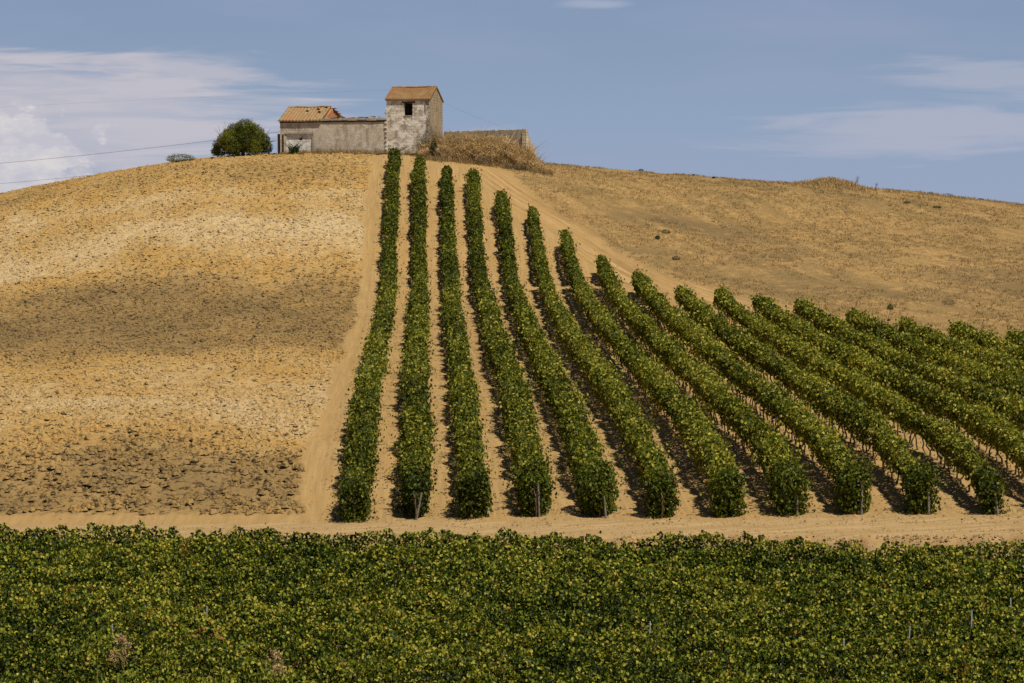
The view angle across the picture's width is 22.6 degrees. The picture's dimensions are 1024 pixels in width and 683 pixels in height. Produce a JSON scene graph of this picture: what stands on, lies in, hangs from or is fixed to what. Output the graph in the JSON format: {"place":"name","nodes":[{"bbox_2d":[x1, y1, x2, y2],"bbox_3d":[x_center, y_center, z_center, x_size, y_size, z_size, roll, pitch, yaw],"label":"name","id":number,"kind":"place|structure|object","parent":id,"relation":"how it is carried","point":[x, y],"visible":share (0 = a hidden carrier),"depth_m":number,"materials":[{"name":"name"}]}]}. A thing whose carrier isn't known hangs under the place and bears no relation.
{"place":"outdoors","nodes":[
{"label":"outdoors","id":0,"kind":"place"},
{"bbox_2d":[0,153,1023,682],"bbox_3d":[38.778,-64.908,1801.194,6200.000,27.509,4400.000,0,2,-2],"label":"ground","id":1,"kind":"structure","parent":0,"point":[316,479],"depth_m":198.42,"materials":[{"name":"soil"}]},
{"bbox_2d":[107,632,136,669],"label":"tall weed","id":2,"kind":"object","parent":1,"relation":"on","point":[125,648],"visible":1,"depth_m":78.61,"materials":[{"name":"brown plant"}]},
{"bbox_2d":[166,153,193,161],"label":"bush","id":3,"kind":"object","parent":1,"relation":"on","point":[185,158],"visible":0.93,"depth_m":251.59,"materials":[{"name":"green plant"}]},
{"bbox_2d":[0,152,372,514],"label":"soil clods","id":4,"kind":"object","parent":1,"relation":"on","point":[158,462],"visible":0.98,"depth_m":142.46,"materials":[{"name":"beige soil"}]},
{"bbox_2d":[210,118,275,155],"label":"tree","id":5,"kind":"object","parent":1,"relation":"on","point":[239,138],"visible":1,"depth_m":252.17,"materials":[{"name":"green plant"}]},
{"bbox_2d":[262,647,287,677],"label":"tall weed","id":6,"kind":"object","parent":1,"relation":"on","point":[275,665],"visible":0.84,"depth_m":76.40,"materials":[{"name":"brown plant"}]},
{"bbox_2d":[280,140,302,153],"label":"spiky plant","id":7,"kind":"object","parent":1,"relation":"on","point":[295,149],"visible":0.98,"depth_m":248.92,"materials":[{"name":"green plant"}]},
{"bbox_2d":[277,86,443,153],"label":"farmhouse","id":8,"kind":"object","parent":1,"relation":"on","point":[411,112],"visible":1,"depth_m":249.03,"materials":[{"name":"beige stone"}]},
{"bbox_2d":[7,132,274,162],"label":"power line","id":9,"kind":"object","parent":8,"relation":"attached to","point":[118,151],"visible":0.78,"depth_m":288.36,"materials":[{"name":"grey metal"}]},
{"bbox_2d":[285,132,313,152],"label":"door","id":10,"kind":"structure","parent":8,"relation":"in","point":[306,140],"depth_m":250.30,"materials":[{"name":"concrete"}]},
{"bbox_2d":[330,145,405,522],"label":"vine row","id":11,"kind":"object","parent":1,"relation":"on","point":[359,460],"visible":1,"depth_m":125.86,"materials":[{"name":"green plant"}]},
{"bbox_2d":[386,152,444,517],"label":"vine row","id":12,"kind":"object","parent":1,"relation":"on","point":[418,425],"visible":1,"depth_m":127.47,"materials":[{"name":"green plant"}]},
{"bbox_2d":[279,147,554,175],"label":"dry weeds","id":13,"kind":"object","parent":1,"relation":"on","point":[469,162],"visible":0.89,"depth_m":243.10,"materials":[{"name":"plant"}]},
{"bbox_2d":[415,492,422,519],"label":"vineyard post","id":14,"kind":"object","parent":1,"relation":"on","point":[418,508],"visible":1,"depth_m":101.39,"materials":[{"name":"grey wood"}]},
{"bbox_2d":[415,121,441,151],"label":"dead bush","id":15,"kind":"object","parent":1,"relation":"on","point":[434,136],"visible":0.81,"depth_m":245.74,"materials":[{"name":"brown plant"}]},
{"bbox_2d":[430,139,436,155],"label":"creeper","id":16,"kind":"object","parent":1,"relation":"on","point":[434,145],"visible":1,"depth_m":243.58,"materials":[{"name":"green plant"}]},
{"bbox_2d":[436,163,503,519],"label":"vine row","id":17,"kind":"object","parent":1,"relation":"on","point":[473,491],"visible":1,"depth_m":124.97,"materials":[{"name":"green plant"}]},
{"bbox_2d":[468,157,493,163],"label":"weed clump","id":18,"kind":"object","parent":1,"relation":"on","point":[486,160],"visible":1,"depth_m":242.80,"materials":[{"name":"brown plant"}]},
{"bbox_2d":[412,124,550,169],"bbox_3d":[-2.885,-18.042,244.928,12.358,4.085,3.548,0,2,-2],"label":"dry scrub","id":19,"kind":"object","parent":1,"relation":"on","point":[427,149],"visible":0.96,"depth_m":244.23,"materials":[{"name":"brown plant"}]},
{"bbox_2d":[444,129,535,153],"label":"ruined wall","id":20,"kind":"structure","parent":1,"relation":"on","point":[524,138],"depth_m":248.78,"materials":[{"name":"beige stone"}]},
{"bbox_2d":[0,518,1023,682],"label":"vine canopy","id":21,"kind":"object","parent":1,"relation":"on","point":[169,582],"visible":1,"depth_m":83.58,"materials":[{"name":"green plant"}]},
{"bbox_2d":[462,167,562,516],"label":"vine row","id":22,"kind":"object","parent":1,"relation":"on","point":[531,470],"visible":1,"depth_m":123.01,"materials":[{"name":"green plant"}]},
{"bbox_2d":[1,158,1023,562],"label":"soil crumbs","id":23,"kind":"object","parent":1,"relation":"on","point":[621,480],"visible":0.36,"depth_m":97.33,"materials":[{"name":"brown soil"}]},
{"bbox_2d":[500,164,528,169],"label":"weed clump","id":24,"kind":"object","parent":1,"relation":"on","point":[524,168],"visible":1,"depth_m":242.42,"materials":[{"name":"brown plant"}]},
{"bbox_2d":[537,483,539,516],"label":"vineyard post","id":25,"kind":"object","parent":1,"relation":"on","point":[538,498],"visible":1,"depth_m":100.30,"materials":[{"name":"grey wood"}]},
{"bbox_2d":[492,189,629,516],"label":"vine row","id":26,"kind":"object","parent":1,"relation":"on","point":[593,472],"visible":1,"depth_m":120.45,"materials":[{"name":"green plant"}]},
{"bbox_2d":[526,203,681,518],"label":"vine row","id":27,"kind":"object","parent":1,"relation":"on","point":[657,478],"visible":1,"depth_m":121.83,"materials":[{"name":"green plant"}]},
{"bbox_2d":[603,496,606,517],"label":"vineyard post","id":28,"kind":"object","parent":1,"relation":"on","point":[605,513],"visible":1,"depth_m":99.27,"materials":[{"name":"grey wood"}]},
{"bbox_2d":[643,623,666,650],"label":"tall weed","id":29,"kind":"object","parent":1,"relation":"on","point":[658,638],"visible":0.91,"depth_m":77.98,"materials":[{"name":"green plant"}]},
{"bbox_2d":[558,227,756,517],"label":"vine row","id":30,"kind":"object","parent":1,"relation":"on","point":[707,446],"visible":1,"depth_m":119.48,"materials":[{"name":"green plant"}]},
{"bbox_2d":[321,237,1023,527],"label":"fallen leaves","id":31,"kind":"object","parent":1,"relation":"on","point":[650,414],"visible":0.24,"depth_m":119.15,"materials":[{"name":"brown plant"}]},
{"bbox_2d":[593,254,822,515],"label":"vine row","id":32,"kind":"object","parent":1,"relation":"on","point":[777,462],"visible":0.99,"depth_m":116.52,"materials":[{"name":"green plant"}]},
{"bbox_2d":[629,264,885,513],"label":"vine row","id":33,"kind":"object","parent":1,"relation":"on","point":[836,459],"visible":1,"depth_m":118.02,"materials":[{"name":"green plant"}]},
{"bbox_2d":[506,161,1023,338],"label":"dry grass","id":34,"kind":"structure","parent":1,"relation":"on","point":[849,238],"depth_m":225.67,"materials":[{"name":"plant"}]},
{"bbox_2d":[673,282,946,514],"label":"vine row","id":35,"kind":"object","parent":1,"relation":"on","point":[856,418],"visible":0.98,"depth_m":115.48,"materials":[{"name":"green plant"}]},
{"bbox_2d":[766,175,897,193],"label":"dry brush","id":36,"kind":"object","parent":1,"relation":"on","point":[832,182],"visible":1,"depth_m":257.80,"materials":[{"name":"brown plant"}]},
{"bbox_2d":[860,481,862,514],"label":"vineyard post","id":37,"kind":"object","parent":1,"relation":"on","point":[861,508],"visible":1,"depth_m":96.70,"materials":[{"name":"grey wood"}]},
{"bbox_2d":[711,282,1012,513],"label":"vine row","id":38,"kind":"object","parent":1,"relation":"on","point":[958,449],"visible":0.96,"depth_m":115.98,"materials":[{"name":"green plant"}]},
{"bbox_2d":[748,290,1023,485],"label":"vine row","id":39,"kind":"object","parent":1,"relation":"on","point":[1004,436],"visible":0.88,"depth_m":120.07,"materials":[{"name":"green plant"}]},
{"bbox_2d":[791,293,1023,431],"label":"vine row","id":40,"kind":"object","parent":1,"relation":"on","point":[873,345],"visible":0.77,"depth_m":134.38,"materials":[{"name":"green plant"}]},
{"bbox_2d":[927,492,929,514],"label":"vineyard post","id":41,"kind":"object","parent":1,"relation":"on","point":[928,504],"visible":1,"depth_m":96.00,"materials":[{"name":"grey wood"}]},
{"bbox_2d":[845,307,1023,396],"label":"vine row","id":42,"kind":"object","parent":1,"relation":"on","point":[923,349],"visible":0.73,"depth_m":140.58,"materials":[{"name":"green plant"}]},
{"bbox_2d":[941,298,955,304],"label":"weed","id":43,"kind":"object","parent":1,"relation":"on","point":[953,302],"visible":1,"depth_m":189.55,"materials":[{"name":"brown plant"}]},
{"bbox_2d":[895,313,1023,388],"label":"vine row","id":44,"kind":"object","parent":1,"relation":"on","point":[1002,358],"visible":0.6,"depth_m":144.32,"materials":[{"name":"green plant"}]},
{"bbox_2d":[947,319,1023,363],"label":"vine row","id":45,"kind":"object","parent":1,"relation":"on","point":[983,338],"visible":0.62,"depth_m":150.31,"materials":[{"name":"green plant"}]},
{"bbox_2d":[992,485,998,514],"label":"vineyard post","id":46,"kind":"object","parent":1,"relation":"on","point":[996,504],"visible":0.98,"depth_m":95.02,"materials":[{"name":"grey wood"}]},
{"bbox_2d":[1003,326,1023,345],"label":"vine row","id":47,"kind":"object","parent":1,"relation":"on","point":[1016,336],"visible":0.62,"depth_m":152.60,"materials":[{"name":"green plant"}]},
{"bbox_2d":[0,0,1023,203],"label":"sky","id":48,"kind":"structure","parent":0,"point":[926,96],"materials":[{"name":"blue"}]},
{"bbox_2d":[2,516,1023,542],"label":"dirt road","id":49,"kind":"structure","parent":0,"point":[899,525],"depth_m":96.55,"materials":[{"name":"soil"}]}
]}

